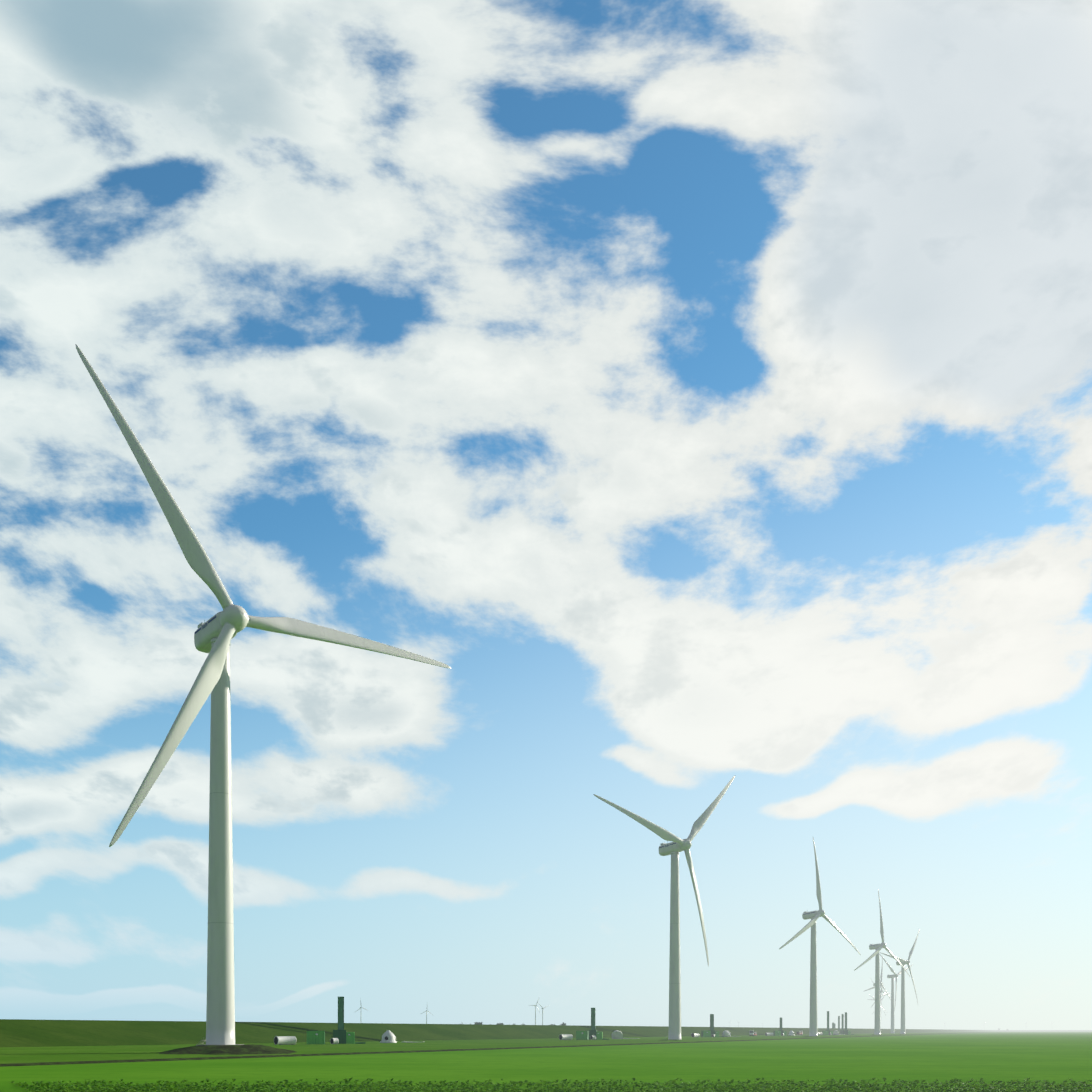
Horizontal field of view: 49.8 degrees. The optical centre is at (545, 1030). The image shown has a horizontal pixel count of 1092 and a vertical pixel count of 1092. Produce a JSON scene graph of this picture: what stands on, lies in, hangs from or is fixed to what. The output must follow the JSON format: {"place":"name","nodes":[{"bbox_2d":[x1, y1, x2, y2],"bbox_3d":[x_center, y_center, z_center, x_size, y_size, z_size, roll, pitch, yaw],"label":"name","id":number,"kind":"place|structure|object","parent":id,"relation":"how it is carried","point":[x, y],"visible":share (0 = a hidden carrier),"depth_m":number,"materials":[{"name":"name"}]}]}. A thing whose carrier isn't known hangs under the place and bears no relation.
{"place":"outdoors","nodes":[
{"label":"outdoors","id":0,"kind":"place"},
{"bbox_2d":[0,1031,1091,1091],"bbox_3d":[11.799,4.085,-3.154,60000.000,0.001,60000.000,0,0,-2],"label":"field ground","id":1,"kind":"structure","parent":0,"point":[1059,1057],"depth_m":137.55,"materials":[{"name":"green plant"}]},
{"bbox_2d":[0,1019,992,1046],"bbox_3d":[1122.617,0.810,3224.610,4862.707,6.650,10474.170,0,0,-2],"label":"dike","id":2,"kind":"structure","parent":1,"relation":"on","point":[30,1033],"depth_m":335.86,"materials":[{"name":"green plant"}]},
{"bbox_2d":[838,1016,839,1030],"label":"old turbine mast","id":3,"kind":"object","parent":2,"relation":"on","point":[838,1023],"visible":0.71,"depth_m":1256.29,"materials":[{"name":"grey metal"}]},
{"bbox_2d":[0,1031,1014,1066],"bbox_3d":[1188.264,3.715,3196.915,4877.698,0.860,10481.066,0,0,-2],"label":"verge","id":4,"kind":"structure","parent":1,"relation":"on","point":[33,1056],"depth_m":239.06,"materials":[{"name":"plant"}]},
{"bbox_2d":[159,1044,295,1054],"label":"mound","id":5,"kind":"object","parent":4,"relation":"on","point":[228,1049],"visible":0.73,"depth_m":188.02,"materials":[{"name":"soil"}]},
{"bbox_2d":[75,344,450,1045],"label":"wind turbine","id":6,"kind":"object","parent":5,"relation":"on","point":[215,634],"visible":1,"depth_m":193.90,"materials":[{"name":"metal"}]},
{"bbox_2d":[274,1036,295,1044],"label":"pipe","id":7,"kind":"object","parent":4,"relation":"on","point":[284,1040],"visible":0.9,"depth_m":284.80,"materials":[{"name":"white metal"}]},
{"bbox_2d":[307,1031,324,1043],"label":"utility box","id":8,"kind":"object","parent":4,"relation":"on","point":[315,1037],"visible":0.9,"depth_m":292.94,"materials":[{"name":"green metal"}]},
{"bbox_2d":[330,1038,338,1043],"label":"old nacelle tube","id":9,"kind":"object","parent":4,"relation":"on","point":[334,1040],"visible":0.94,"depth_m":298.91,"materials":[{"name":"white metal"}]},
{"bbox_2d":[333,997,365,1043],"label":"chimney","id":10,"kind":"object","parent":4,"relation":"on","point":[342,1035],"visible":0.92,"depth_m":305.96,"materials":[{"name":"green metal"}]},
{"bbox_2d":[380,1030,396,1042],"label":"old hub dome","id":11,"kind":"structure","parent":4,"relation":"on","point":[388,1036],"depth_m":326.48,"materials":[{"name":"white plastic"}]},
{"bbox_2d":[559,1034,572,1039],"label":"old nacelle tube","id":12,"kind":"object","parent":4,"relation":"on","point":[565,1036],"visible":1,"depth_m":430.43,"materials":[{"name":"white metal"}]},
{"bbox_2d":[576,1031,588,1039],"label":"utility box","id":13,"kind":"object","parent":4,"relation":"on","point":[582,1035],"visible":0.94,"depth_m":439.95,"materials":[{"name":"green metal"}]},
{"bbox_2d":[588,1008,609,1039],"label":"chimney","id":14,"kind":"object","parent":4,"relation":"on","point":[593,1032],"visible":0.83,"depth_m":453.70,"materials":[{"name":"green metal"}]},
{"bbox_2d":[611,1030,622,1038],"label":"old hub dome","id":15,"kind":"structure","parent":4,"relation":"on","point":[616,1034],"depth_m":478.80,"materials":[{"name":"grey plastic"}]},
{"bbox_2d":[655,1039,691,1040],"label":"mound","id":16,"kind":"object","parent":4,"relation":"on","point":[673,1040],"visible":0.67,"depth_m":425.28,"materials":[{"name":"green plant"}]},
{"bbox_2d":[691,1033,699,1036],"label":"old nacelle tube","id":17,"kind":"object","parent":4,"relation":"on","point":[695,1034],"visible":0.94,"depth_m":604.12,"materials":[{"name":"white metal"}]},
{"bbox_2d":[701,1031,710,1036],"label":"site cabin","id":18,"kind":"object","parent":4,"relation":"on","point":[705,1033],"visible":0.9,"depth_m":615.76,"materials":[{"name":"green metal"}]},
{"bbox_2d":[707,1014,723,1036],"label":"chimney","id":19,"kind":"object","parent":4,"relation":"on","point":[713,1031],"visible":0.79,"depth_m":631.86,"materials":[{"name":"green metal"}]},
{"bbox_2d":[722,1030,730,1036],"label":"old hub dome","id":20,"kind":"structure","parent":4,"relation":"on","point":[726,1033],"depth_m":657.30,"materials":[{"name":"grey"}]},
{"bbox_2d":[749,1031,756,1035],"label":"lorry","id":21,"kind":"object","parent":4,"relation":"on","point":[752,1033],"visible":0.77,"depth_m":715.15,"materials":[{"name":"grey metal"}]},
{"bbox_2d":[773,1031,780,1035],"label":"site cabin","id":22,"kind":"object","parent":4,"relation":"on","point":[776,1033],"visible":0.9,"depth_m":781.56,"materials":[{"name":"green metal"}]},
{"bbox_2d":[778,1018,790,1035],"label":"chimney","id":23,"kind":"object","parent":4,"relation":"on","point":[784,1032],"visible":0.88,"depth_m":798.42,"materials":[{"name":"green metal"}]},
{"bbox_2d":[825,1011,835,1034],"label":"chimney","id":24,"kind":"object","parent":4,"relation":"on","point":[831,1032],"visible":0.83,"depth_m":943.37,"materials":[{"name":"grey metal"}]},
{"bbox_2d":[840,1014,843,1033],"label":"old turbine mast","id":25,"kind":"object","parent":4,"relation":"on","point":[841,1031],"visible":0.75,"depth_m":1105.03,"materials":[{"name":"grey metal"}]},
{"bbox_2d":[843,1012,853,1034],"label":"chimney","id":26,"kind":"object","parent":4,"relation":"on","point":[846,1032],"visible":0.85,"depth_m":1004.34,"materials":[{"name":"grey metal"}]},
{"bbox_2d":[530,999,540,1024],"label":"turbine","id":27,"kind":"object","parent":1,"relation":"on","point":[535,1011],"visible":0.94,"depth_m":1496.28,"materials":[{"name":"metal"}]},
{"bbox_2d":[9,1078,1091,1091],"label":"crop plants","id":28,"kind":"object","parent":1,"relation":"on","point":[1047,1086],"visible":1,"depth_m":82.34,"materials":[{"name":"green plant"}]},
{"bbox_2d":[593,775,735,1038],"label":"wind turbine","id":29,"kind":"object","parent":1,"relation":"on","point":[675,847],"visible":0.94,"depth_m":427.51,"materials":[{"name":"metal"}]},
{"bbox_2d":[779,838,860,1035],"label":"wind turbine","id":30,"kind":"object","parent":1,"relation":"on","point":[813,916],"visible":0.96,"depth_m":675.99,"materials":[{"name":"metal"}]},
{"bbox_2d":[865,955,890,999],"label":"wind turbine","id":31,"kind":"object","parent":1,"relation":"on","point":[881,983],"visible":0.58,"depth_m":1699.01,"materials":[{"name":"metal"}]},
{"bbox_2d":[854,891,909,1034],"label":"wind turbine","id":32,"kind":"object","parent":1,"relation":"on","point":[878,948],"visible":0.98,"depth_m":931.63,"materials":[{"name":"metal"}]},
{"bbox_2d":[871,981,894,1006],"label":"wind turbine","id":33,"kind":"object","parent":1,"relation":"on","point":[881,990],"visible":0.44,"depth_m":2006.49,"materials":[{"name":"metal"}]},
{"bbox_2d":[879,953,911,1032],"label":"wind turbine","id":34,"kind":"object","parent":1,"relation":"on","point":[893,976],"visible":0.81,"depth_m":1443.01,"materials":[{"name":"metal"}]},
{"bbox_2d":[880,929,919,1033],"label":"wind turbine","id":35,"kind":"object","parent":1,"relation":"on","point":[903,962],"visible":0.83,"depth_m":1157.69,"materials":[{"name":"metal"}]},
{"bbox_2d":[993,1030,1091,1030],"bbox_3d":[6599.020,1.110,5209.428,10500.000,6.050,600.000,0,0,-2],"label":"sea","id":36,"kind":"structure","parent":1,"relation":"on","point":[1042,1030],"depth_m":5257.78,"materials":[{"name":"liquid"}]},
{"bbox_2d":[0,0,1091,1029],"label":"sky","id":37,"kind":"structure","parent":0,"point":[702,387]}
]}

